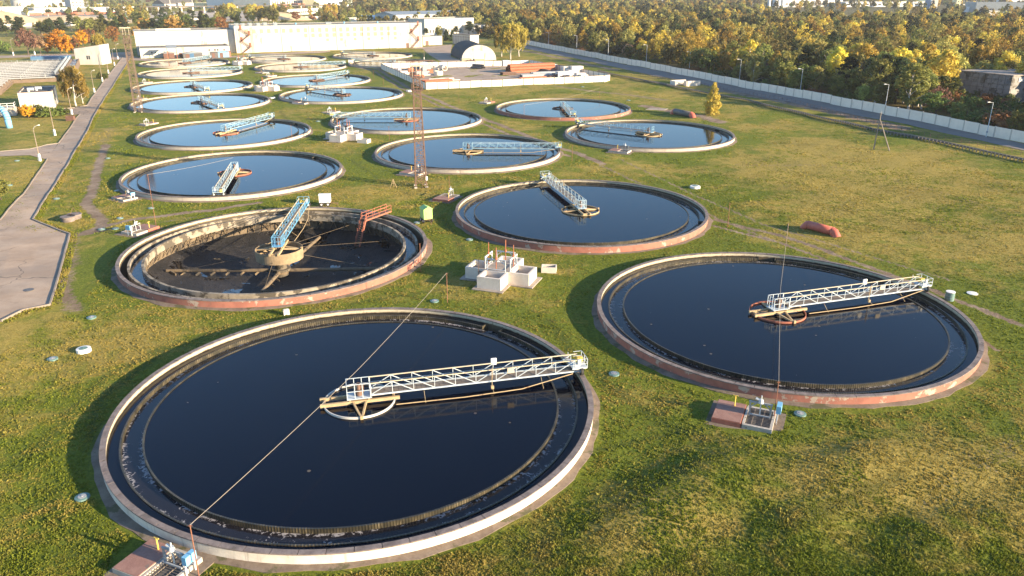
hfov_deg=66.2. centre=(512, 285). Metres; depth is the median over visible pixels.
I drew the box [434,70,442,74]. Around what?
concrete ring
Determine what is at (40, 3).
storage tank
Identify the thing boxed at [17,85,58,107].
pump house
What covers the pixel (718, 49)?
yellow birch
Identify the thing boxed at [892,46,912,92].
yellow birch
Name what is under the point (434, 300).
manhole
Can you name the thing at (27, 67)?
aeration basin
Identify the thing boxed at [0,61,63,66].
aeration basin
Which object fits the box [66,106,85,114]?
driveway
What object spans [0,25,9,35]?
pine tree
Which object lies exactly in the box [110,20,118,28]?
pine tree
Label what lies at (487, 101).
sludge pit
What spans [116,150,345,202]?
round tank
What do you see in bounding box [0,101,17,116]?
concrete tank
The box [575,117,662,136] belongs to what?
scraper bridge
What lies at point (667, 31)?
wood
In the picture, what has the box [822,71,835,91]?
green alder
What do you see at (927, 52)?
yellow birch
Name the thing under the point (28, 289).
road manhole
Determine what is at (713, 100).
golden tree
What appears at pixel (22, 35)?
bare tree
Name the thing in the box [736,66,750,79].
olive willow
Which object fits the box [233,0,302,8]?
building
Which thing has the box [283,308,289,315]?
concrete block
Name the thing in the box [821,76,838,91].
green alder
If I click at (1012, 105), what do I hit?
green alder
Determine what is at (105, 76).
green bush
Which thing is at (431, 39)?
garage
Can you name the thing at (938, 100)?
green alder
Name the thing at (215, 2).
building
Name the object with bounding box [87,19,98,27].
olive willow
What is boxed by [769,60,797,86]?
olive willow
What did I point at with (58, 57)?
channel cover
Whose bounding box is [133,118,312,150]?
round tank
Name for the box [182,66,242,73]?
scraper bridge
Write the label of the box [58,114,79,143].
kerb
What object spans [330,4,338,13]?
yellow birch
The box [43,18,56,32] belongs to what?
pine tree
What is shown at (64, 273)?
verge grass
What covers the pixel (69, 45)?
gold maple
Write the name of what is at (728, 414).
sludge pit
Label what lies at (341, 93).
scraper bridge
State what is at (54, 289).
kerb
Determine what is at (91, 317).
manhole
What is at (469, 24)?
pine tree
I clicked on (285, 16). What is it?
sand heap
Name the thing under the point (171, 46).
canopy frame
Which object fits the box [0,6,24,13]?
building
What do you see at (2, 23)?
spruce
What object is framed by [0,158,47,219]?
kerb
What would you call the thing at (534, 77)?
pipe stack
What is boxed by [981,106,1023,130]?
rust bush
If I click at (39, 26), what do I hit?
pine tree
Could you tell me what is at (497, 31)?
weeping birch
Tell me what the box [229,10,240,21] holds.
green alder
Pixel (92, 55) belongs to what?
tower building
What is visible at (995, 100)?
green alder
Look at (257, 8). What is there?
yellow birch
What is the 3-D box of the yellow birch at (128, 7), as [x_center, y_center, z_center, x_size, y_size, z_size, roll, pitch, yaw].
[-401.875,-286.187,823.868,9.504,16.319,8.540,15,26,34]
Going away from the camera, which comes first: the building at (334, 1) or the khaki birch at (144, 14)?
the khaki birch at (144, 14)
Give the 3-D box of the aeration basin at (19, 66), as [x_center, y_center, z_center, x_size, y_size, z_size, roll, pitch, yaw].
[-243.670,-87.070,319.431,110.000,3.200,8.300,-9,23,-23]
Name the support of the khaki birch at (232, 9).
on the ground at (96, 250)
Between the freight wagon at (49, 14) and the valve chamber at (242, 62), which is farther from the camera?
the freight wagon at (49, 14)
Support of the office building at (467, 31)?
on the ground at (96, 250)
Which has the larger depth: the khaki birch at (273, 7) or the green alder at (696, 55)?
the khaki birch at (273, 7)
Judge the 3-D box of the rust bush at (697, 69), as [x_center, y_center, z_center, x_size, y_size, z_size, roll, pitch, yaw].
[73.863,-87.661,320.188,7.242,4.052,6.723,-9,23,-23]
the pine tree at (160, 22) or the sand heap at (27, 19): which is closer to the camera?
the pine tree at (160, 22)
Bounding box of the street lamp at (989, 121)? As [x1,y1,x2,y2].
[986,102,993,136]
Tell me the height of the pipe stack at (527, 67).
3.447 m
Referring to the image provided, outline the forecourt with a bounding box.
[411,45,459,61]
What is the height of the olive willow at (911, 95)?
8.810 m
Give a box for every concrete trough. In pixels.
[357,138,370,143]
[541,264,556,272]
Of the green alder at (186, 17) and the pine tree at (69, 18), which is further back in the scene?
the green alder at (186, 17)
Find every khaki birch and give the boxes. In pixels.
[139,9,150,19]
[213,12,221,19]
[228,7,238,22]
[246,7,255,22]
[268,5,277,22]
[278,4,287,12]
[745,53,765,81]
[771,50,792,69]
[791,48,806,59]
[808,66,825,89]
[812,37,827,53]
[853,54,868,70]
[913,55,921,62]
[934,46,969,84]
[971,59,995,69]
[1002,50,1020,65]
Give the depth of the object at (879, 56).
246.23 m
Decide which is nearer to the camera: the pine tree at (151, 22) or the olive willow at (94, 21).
the pine tree at (151, 22)
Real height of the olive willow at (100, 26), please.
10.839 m
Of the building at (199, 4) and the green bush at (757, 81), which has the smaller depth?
the green bush at (757, 81)
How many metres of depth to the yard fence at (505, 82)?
283.05 m
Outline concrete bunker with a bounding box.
[957,67,1023,101]
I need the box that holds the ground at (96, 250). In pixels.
[0,0,1023,575]
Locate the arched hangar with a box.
[451,40,495,59]
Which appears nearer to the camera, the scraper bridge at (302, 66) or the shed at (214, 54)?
the scraper bridge at (302, 66)
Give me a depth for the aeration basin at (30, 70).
315.07 m
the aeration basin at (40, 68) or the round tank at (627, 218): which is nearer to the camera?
the round tank at (627, 218)
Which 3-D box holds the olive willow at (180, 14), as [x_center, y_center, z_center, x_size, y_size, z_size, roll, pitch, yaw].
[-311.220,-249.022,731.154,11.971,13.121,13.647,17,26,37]
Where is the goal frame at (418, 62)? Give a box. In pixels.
[406,60,432,71]
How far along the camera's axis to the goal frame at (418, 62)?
330.99 m
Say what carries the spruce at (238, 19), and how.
on the ground at (96, 250)
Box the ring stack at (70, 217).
[60,208,81,222]
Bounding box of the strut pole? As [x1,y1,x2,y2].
[873,111,889,150]
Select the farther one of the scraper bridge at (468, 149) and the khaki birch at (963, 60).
the khaki birch at (963, 60)
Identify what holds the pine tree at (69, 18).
on the ground at (96, 250)
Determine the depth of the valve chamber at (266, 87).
268.95 m
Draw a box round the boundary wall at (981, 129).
[526,40,1023,142]
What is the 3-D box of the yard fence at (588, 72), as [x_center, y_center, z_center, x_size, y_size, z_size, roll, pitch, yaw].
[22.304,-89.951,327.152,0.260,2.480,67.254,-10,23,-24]
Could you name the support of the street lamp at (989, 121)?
on the perimeter road at (925, 125)
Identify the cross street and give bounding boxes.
[0,52,130,57]
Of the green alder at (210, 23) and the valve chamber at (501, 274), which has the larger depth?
the green alder at (210, 23)
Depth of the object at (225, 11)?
764.88 m
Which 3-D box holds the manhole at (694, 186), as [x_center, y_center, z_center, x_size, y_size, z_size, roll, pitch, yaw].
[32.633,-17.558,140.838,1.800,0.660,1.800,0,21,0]
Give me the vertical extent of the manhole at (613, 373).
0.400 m
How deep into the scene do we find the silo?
1191.19 m
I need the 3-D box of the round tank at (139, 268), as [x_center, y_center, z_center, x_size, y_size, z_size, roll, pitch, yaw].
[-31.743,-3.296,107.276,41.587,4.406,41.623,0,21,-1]
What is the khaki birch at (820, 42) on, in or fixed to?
on the ground at (96, 250)
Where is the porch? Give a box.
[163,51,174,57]
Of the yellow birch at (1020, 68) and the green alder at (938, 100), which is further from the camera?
the yellow birch at (1020, 68)
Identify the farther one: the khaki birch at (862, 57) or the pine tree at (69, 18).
the pine tree at (69, 18)
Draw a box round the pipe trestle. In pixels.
[598,70,1023,161]
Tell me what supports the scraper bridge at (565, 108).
on the round tank at (585, 109)
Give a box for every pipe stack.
[421,78,452,81]
[470,64,484,68]
[500,71,516,74]
[505,62,555,72]
[519,76,546,78]
[520,73,551,76]
[530,71,554,74]
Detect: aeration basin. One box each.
[0,59,64,63]
[0,60,61,64]
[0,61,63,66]
[0,64,60,69]
[0,67,57,72]
[0,70,55,76]
[0,72,55,77]
[0,74,59,82]
[0,77,13,83]
[0,79,11,85]
[1,65,62,70]
[1,69,52,73]
[4,63,66,67]
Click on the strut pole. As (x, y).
(883, 132)
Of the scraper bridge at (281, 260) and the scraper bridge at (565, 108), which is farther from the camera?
the scraper bridge at (565, 108)
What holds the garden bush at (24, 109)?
on the ground at (96, 250)
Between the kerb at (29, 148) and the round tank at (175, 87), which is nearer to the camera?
the kerb at (29, 148)
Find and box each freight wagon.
[29,13,41,15]
[43,13,55,15]
[71,12,83,14]
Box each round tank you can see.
[91,307,599,572]
[111,207,432,310]
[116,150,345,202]
[127,93,271,113]
[129,79,254,94]
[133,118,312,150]
[137,58,230,67]
[137,67,243,78]
[240,55,326,63]
[253,62,347,72]
[261,74,371,87]
[278,86,404,104]
[328,107,483,134]
[332,52,412,59]
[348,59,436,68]
[371,133,562,174]
[452,179,712,254]
[494,98,632,120]
[563,119,736,152]
[591,252,989,408]
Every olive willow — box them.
[0,178,10,199]
[72,17,80,24]
[75,18,93,29]
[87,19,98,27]
[93,21,106,34]
[130,12,141,21]
[135,18,151,29]
[171,10,183,17]
[732,65,743,78]
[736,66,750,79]
[752,63,772,77]
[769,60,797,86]
[786,70,806,88]
[829,67,867,91]
[854,83,875,100]
[871,81,896,103]
[899,80,926,107]
[947,101,969,116]
[952,64,971,75]
[1006,109,1023,129]
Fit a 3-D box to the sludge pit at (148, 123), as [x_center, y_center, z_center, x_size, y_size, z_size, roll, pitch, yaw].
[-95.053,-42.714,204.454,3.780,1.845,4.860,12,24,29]
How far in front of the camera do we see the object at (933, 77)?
223.50 m
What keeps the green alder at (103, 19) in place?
on the ground at (96, 250)
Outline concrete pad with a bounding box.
[646,108,667,109]
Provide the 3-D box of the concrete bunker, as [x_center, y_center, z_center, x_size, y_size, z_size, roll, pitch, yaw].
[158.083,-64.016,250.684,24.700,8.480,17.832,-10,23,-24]
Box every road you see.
[0,60,127,321]
[0,144,56,158]
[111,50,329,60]
[525,45,1023,149]
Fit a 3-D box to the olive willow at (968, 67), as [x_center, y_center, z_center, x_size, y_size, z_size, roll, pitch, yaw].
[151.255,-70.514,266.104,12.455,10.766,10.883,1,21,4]
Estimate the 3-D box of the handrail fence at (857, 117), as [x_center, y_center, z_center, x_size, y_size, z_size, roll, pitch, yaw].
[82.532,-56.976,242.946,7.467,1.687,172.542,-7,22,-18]
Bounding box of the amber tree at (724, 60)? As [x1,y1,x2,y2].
[717,52,736,70]
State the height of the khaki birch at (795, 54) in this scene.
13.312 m
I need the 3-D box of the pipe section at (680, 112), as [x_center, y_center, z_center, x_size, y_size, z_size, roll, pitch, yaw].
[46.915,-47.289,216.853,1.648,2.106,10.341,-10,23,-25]
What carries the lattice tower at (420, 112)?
on the ground at (96, 250)
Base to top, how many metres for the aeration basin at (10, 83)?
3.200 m
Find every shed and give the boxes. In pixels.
[182,51,202,57]
[210,51,217,57]
[217,51,228,56]
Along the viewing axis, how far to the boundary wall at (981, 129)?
239.84 m
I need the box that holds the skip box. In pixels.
[65,115,75,120]
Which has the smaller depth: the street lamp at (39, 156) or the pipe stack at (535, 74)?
the street lamp at (39, 156)
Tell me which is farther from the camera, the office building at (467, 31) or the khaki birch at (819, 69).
the office building at (467, 31)
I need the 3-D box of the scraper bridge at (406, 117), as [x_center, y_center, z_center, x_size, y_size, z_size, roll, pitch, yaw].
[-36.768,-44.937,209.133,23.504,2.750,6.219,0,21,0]
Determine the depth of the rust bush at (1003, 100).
233.41 m
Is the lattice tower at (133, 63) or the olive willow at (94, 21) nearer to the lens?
the lattice tower at (133, 63)
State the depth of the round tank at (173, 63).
361.00 m
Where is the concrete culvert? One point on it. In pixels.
(684, 83)
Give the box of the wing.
[139,43,229,57]
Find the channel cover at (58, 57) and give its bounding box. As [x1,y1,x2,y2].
[30,54,70,60]
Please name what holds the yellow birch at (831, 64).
on the ground at (96, 250)
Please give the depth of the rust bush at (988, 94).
243.12 m
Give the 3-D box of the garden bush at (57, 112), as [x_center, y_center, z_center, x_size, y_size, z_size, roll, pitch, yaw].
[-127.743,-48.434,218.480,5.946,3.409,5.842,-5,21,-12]
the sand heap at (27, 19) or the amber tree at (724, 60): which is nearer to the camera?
the amber tree at (724, 60)
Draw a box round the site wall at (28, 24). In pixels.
[4,22,72,26]
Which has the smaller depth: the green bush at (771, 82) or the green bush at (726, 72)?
the green bush at (771, 82)
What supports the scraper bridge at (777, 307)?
on the round tank at (688, 318)
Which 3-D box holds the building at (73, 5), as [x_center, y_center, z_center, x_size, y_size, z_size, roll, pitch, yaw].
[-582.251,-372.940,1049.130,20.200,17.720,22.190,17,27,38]
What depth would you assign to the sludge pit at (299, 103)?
239.84 m
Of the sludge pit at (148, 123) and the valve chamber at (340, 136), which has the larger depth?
the sludge pit at (148, 123)
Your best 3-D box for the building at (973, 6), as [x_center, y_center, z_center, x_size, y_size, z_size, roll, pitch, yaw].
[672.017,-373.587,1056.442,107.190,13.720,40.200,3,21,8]
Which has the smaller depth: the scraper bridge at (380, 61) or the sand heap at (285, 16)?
the scraper bridge at (380, 61)
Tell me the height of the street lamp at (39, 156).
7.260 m
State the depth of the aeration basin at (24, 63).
344.63 m
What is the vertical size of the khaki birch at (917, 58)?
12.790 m
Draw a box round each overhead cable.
[190,275,444,524]
[779,223,788,347]
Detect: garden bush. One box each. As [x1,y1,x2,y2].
[19,104,35,117]
[26,104,43,116]
[32,106,56,116]
[47,106,64,116]
[58,108,70,114]
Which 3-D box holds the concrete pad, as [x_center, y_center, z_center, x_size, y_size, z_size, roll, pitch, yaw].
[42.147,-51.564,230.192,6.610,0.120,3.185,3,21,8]
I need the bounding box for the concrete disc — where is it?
[967,291,977,294]
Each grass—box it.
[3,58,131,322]
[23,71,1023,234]
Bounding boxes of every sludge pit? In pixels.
[104,537,215,575]
[107,190,140,202]
[114,220,162,237]
[136,118,158,125]
[139,78,152,83]
[291,97,307,104]
[322,107,341,114]
[396,165,429,177]
[428,186,462,203]
[478,97,496,103]
[605,143,632,154]
[704,395,785,433]
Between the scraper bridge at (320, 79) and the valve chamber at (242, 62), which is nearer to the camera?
the scraper bridge at (320, 79)
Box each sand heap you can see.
[0,10,37,22]
[35,15,131,22]
[255,12,311,20]
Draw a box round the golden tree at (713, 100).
[703,82,721,114]
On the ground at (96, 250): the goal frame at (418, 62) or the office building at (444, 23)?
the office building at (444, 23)
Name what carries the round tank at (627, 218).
on the ground at (96, 250)
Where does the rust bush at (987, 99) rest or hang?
on the ground at (96, 250)
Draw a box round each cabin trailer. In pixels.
[318,193,337,206]
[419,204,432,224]
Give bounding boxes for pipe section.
[670,108,695,117]
[800,221,840,237]
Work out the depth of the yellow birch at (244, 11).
755.53 m
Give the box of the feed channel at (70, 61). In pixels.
[54,56,79,80]
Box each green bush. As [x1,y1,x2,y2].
[0,40,11,50]
[96,71,108,78]
[706,70,721,75]
[718,69,733,77]
[743,75,763,82]
[760,76,784,86]
[829,88,850,96]
[836,91,861,100]
[943,102,960,112]
[952,109,981,122]
[964,107,1010,127]
[977,101,1009,111]
[993,93,1019,100]
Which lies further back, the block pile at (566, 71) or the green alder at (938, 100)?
the block pile at (566, 71)
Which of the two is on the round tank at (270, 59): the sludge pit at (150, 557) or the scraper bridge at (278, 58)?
the scraper bridge at (278, 58)
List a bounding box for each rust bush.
[688,65,701,70]
[804,88,826,93]
[978,94,992,104]
[981,93,995,98]
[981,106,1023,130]
[999,97,1013,104]
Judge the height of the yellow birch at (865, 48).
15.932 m
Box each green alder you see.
[94,16,109,24]
[175,19,189,27]
[179,13,195,23]
[201,17,214,27]
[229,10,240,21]
[257,7,278,23]
[684,46,708,67]
[697,50,722,71]
[769,55,804,75]
[794,64,820,89]
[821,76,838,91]
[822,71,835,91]
[916,91,951,113]
[935,75,965,100]
[959,94,987,111]
[992,98,1000,104]
[999,99,1023,112]
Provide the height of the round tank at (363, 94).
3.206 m
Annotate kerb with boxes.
[0,57,130,321]
[0,143,57,151]
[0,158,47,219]
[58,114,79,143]
[63,56,123,108]
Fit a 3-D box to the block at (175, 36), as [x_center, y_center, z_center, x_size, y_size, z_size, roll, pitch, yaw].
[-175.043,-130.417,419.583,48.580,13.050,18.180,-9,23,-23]
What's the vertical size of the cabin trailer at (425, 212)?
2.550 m
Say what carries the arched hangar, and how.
on the ground at (96, 250)
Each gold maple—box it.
[41,38,51,53]
[44,29,71,53]
[59,41,73,52]
[73,30,87,45]
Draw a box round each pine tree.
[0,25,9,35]
[4,15,12,28]
[12,16,23,28]
[16,24,24,30]
[34,22,41,35]
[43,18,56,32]
[54,17,67,27]
[56,22,68,33]
[65,14,74,30]
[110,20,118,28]
[116,15,128,32]
[147,18,156,28]
[154,18,168,27]
[452,26,460,32]
[463,21,474,33]
[472,25,481,33]
[792,44,821,88]
[835,56,860,89]
[860,54,877,85]
[868,53,897,83]
[886,57,912,103]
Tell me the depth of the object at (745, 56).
296.05 m
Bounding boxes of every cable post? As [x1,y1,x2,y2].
[188,525,199,575]
[774,381,779,415]
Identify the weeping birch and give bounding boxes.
[56,64,88,105]
[72,82,89,103]
[90,33,105,45]
[493,23,509,56]
[498,21,520,59]
[511,23,529,56]
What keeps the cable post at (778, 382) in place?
on the ground at (96, 250)
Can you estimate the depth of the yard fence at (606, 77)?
296.67 m
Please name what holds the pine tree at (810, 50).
on the ground at (96, 250)
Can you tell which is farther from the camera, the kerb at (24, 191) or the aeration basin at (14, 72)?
the aeration basin at (14, 72)
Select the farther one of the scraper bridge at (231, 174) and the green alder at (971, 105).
the green alder at (971, 105)
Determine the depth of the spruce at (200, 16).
650.50 m
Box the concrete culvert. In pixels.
[670,80,700,85]
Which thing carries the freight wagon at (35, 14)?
on the yard at (211, 14)
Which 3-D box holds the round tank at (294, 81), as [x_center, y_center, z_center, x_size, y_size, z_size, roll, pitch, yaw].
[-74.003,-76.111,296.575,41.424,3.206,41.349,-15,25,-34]
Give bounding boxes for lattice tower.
[119,27,142,112]
[409,63,427,188]
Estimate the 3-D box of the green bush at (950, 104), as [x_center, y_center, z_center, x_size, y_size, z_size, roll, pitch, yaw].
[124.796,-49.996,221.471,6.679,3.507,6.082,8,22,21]
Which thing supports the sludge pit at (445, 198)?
on the ground at (96, 250)
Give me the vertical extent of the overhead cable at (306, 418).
0.540 m
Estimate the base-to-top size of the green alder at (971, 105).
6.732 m
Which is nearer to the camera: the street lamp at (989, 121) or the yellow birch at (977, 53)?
the street lamp at (989, 121)
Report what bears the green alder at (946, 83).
on the ground at (96, 250)
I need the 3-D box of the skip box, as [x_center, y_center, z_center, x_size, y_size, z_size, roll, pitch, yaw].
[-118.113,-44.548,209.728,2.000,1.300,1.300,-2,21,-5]
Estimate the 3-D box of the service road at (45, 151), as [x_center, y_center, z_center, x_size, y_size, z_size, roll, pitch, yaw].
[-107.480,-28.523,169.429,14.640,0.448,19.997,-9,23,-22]
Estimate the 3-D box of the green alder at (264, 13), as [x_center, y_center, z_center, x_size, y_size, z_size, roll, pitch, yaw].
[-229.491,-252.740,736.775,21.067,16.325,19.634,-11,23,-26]
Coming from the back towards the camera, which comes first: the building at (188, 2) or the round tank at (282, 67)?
the building at (188, 2)
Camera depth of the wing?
396.92 m
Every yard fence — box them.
[381,63,425,88]
[382,60,528,67]
[425,75,603,88]
[530,60,609,75]
[604,75,609,81]
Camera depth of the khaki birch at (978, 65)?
255.14 m
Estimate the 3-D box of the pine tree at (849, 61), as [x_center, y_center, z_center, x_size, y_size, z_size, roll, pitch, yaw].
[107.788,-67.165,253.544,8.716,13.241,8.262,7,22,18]
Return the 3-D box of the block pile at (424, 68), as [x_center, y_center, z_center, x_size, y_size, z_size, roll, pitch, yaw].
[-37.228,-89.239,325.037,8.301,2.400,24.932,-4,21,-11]
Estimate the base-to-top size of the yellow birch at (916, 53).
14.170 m
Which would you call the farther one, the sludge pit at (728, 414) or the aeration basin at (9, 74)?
the aeration basin at (9, 74)
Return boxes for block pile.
[400,71,459,79]
[409,67,432,77]
[411,64,430,74]
[460,58,484,60]
[503,60,508,65]
[555,65,587,76]
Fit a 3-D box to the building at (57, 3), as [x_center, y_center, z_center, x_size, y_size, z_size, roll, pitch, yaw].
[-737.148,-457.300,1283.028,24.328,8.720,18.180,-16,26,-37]
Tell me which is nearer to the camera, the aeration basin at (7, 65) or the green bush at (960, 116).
the green bush at (960, 116)
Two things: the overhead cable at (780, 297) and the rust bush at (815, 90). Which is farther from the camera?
the rust bush at (815, 90)
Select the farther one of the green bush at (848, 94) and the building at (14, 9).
the building at (14, 9)
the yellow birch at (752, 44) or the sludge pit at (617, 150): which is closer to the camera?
the sludge pit at (617, 150)
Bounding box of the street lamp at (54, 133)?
[49,104,55,135]
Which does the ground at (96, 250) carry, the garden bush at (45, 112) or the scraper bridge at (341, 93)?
the garden bush at (45, 112)
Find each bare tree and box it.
[13,27,39,54]
[29,34,47,54]
[922,85,953,113]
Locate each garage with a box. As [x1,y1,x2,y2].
[422,34,441,44]
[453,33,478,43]
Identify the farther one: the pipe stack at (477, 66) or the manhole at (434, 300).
the pipe stack at (477, 66)
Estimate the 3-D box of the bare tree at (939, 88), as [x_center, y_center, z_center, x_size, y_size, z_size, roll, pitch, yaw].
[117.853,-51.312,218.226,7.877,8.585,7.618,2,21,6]
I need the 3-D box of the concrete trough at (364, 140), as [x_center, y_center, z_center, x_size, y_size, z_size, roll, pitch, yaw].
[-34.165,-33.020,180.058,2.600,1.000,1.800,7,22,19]
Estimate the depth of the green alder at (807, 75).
260.65 m
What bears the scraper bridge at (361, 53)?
on the round tank at (386, 55)
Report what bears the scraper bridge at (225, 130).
on the round tank at (193, 136)
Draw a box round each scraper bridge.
[166,196,392,292]
[178,55,211,63]
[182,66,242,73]
[184,81,209,90]
[191,96,224,108]
[212,162,251,196]
[213,112,274,134]
[246,54,290,59]
[293,61,345,67]
[305,83,350,95]
[308,70,348,80]
[320,350,587,419]
[330,111,417,121]
[340,50,378,55]
[351,58,396,62]
[452,142,561,154]
[539,171,598,215]
[552,101,576,116]
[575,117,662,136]
[748,274,932,323]
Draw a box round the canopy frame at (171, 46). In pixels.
[165,45,177,58]
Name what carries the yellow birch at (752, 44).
on the ground at (96, 250)
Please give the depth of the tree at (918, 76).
220.41 m
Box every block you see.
[133,27,235,55]
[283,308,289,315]
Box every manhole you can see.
[23,288,33,291]
[46,356,57,361]
[74,492,89,501]
[76,345,91,354]
[86,315,96,319]
[430,299,438,302]
[609,371,618,376]
[690,185,699,188]
[794,410,805,416]
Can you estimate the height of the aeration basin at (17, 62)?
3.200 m
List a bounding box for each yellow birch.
[125,4,133,15]
[225,2,233,10]
[243,7,248,22]
[253,6,260,22]
[322,4,329,12]
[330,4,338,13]
[707,45,725,71]
[727,50,746,68]
[739,39,758,63]
[766,50,781,70]
[824,47,848,74]
[847,43,866,58]
[848,41,879,70]
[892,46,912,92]
[897,57,916,102]
[911,49,924,61]
[915,42,936,53]
[920,50,932,58]
[922,51,938,60]
[926,48,961,78]
[967,43,997,67]
[992,50,1020,66]
[993,64,1007,69]
[1014,61,1023,72]
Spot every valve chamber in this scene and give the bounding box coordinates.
[231,55,251,65]
[253,76,280,91]
[324,119,362,142]
[460,240,541,293]
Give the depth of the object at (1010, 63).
255.82 m
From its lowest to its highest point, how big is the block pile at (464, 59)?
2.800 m
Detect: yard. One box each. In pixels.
[10,11,269,28]
[401,66,553,80]
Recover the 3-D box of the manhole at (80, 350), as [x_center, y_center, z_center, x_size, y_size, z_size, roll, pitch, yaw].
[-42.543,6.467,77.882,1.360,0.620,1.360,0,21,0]
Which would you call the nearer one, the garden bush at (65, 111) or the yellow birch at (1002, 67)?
the garden bush at (65, 111)
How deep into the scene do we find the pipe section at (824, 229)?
114.23 m
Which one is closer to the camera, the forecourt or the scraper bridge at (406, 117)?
the scraper bridge at (406, 117)
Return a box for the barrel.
[944,290,955,301]
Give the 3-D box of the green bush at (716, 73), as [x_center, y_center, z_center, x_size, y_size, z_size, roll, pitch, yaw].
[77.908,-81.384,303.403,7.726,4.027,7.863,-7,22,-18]
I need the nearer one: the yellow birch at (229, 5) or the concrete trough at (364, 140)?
the concrete trough at (364, 140)
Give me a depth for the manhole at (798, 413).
66.14 m
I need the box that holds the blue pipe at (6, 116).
[0,106,12,127]
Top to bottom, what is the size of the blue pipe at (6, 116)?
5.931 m
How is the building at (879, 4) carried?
on the ground at (96, 250)
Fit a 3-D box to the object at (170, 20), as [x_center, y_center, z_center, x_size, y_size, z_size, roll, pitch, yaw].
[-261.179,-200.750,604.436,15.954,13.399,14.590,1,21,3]
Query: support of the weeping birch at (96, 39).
on the ground at (96, 250)
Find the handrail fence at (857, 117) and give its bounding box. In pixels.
[640,73,1023,154]
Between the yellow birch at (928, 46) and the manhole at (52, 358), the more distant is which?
the yellow birch at (928, 46)
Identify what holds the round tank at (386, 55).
on the ground at (96, 250)
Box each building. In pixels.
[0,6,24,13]
[26,7,90,13]
[52,2,64,6]
[64,0,88,11]
[73,43,111,64]
[81,6,133,12]
[152,0,178,7]
[174,0,193,5]
[194,2,206,7]
[206,0,233,7]
[229,21,421,52]
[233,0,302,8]
[286,8,318,14]
[303,0,326,7]
[327,0,349,5]
[375,10,460,20]
[408,16,473,34]
[462,23,492,34]
[772,0,842,6]
[839,1,941,6]
[952,0,964,2]
[965,2,1023,12]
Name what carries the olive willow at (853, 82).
on the ground at (96, 250)
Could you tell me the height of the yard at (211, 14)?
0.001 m
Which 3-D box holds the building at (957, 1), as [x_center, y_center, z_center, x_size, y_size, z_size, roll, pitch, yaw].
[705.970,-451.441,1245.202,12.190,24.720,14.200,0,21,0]
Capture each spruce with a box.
[0,18,4,31]
[196,11,204,26]
[235,15,241,23]
[442,29,449,40]
[448,30,453,40]
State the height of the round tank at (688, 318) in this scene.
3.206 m
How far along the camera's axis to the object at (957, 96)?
233.40 m
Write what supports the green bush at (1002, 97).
on the ground at (96, 250)
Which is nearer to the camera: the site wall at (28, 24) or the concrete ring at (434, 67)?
the concrete ring at (434, 67)
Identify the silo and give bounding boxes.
[927,0,931,8]
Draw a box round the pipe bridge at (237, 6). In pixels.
[141,5,333,12]
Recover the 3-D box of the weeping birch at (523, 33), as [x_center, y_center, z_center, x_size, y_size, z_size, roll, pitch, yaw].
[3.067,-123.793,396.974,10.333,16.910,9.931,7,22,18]
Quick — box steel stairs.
[354,204,391,246]
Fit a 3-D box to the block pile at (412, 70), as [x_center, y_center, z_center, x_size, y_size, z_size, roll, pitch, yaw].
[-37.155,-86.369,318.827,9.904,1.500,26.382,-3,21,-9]
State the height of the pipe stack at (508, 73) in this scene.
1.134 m
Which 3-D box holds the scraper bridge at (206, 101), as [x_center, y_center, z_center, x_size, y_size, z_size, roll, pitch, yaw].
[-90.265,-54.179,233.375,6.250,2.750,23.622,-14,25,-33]
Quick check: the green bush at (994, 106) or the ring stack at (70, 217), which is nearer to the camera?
the ring stack at (70, 217)
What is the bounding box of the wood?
[0,0,1023,69]
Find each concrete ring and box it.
[432,65,437,70]
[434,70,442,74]
[440,64,447,70]
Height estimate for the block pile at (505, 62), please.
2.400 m
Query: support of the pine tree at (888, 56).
on the ground at (96, 250)
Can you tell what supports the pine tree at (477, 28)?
on the ground at (96, 250)
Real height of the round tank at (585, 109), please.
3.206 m
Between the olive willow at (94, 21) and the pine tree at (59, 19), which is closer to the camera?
the pine tree at (59, 19)
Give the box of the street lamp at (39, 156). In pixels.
[33,125,41,160]
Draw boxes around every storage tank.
[10,0,30,6]
[31,0,51,6]
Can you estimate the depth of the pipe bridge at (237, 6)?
1043.65 m
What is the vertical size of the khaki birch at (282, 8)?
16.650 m
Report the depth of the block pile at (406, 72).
313.62 m

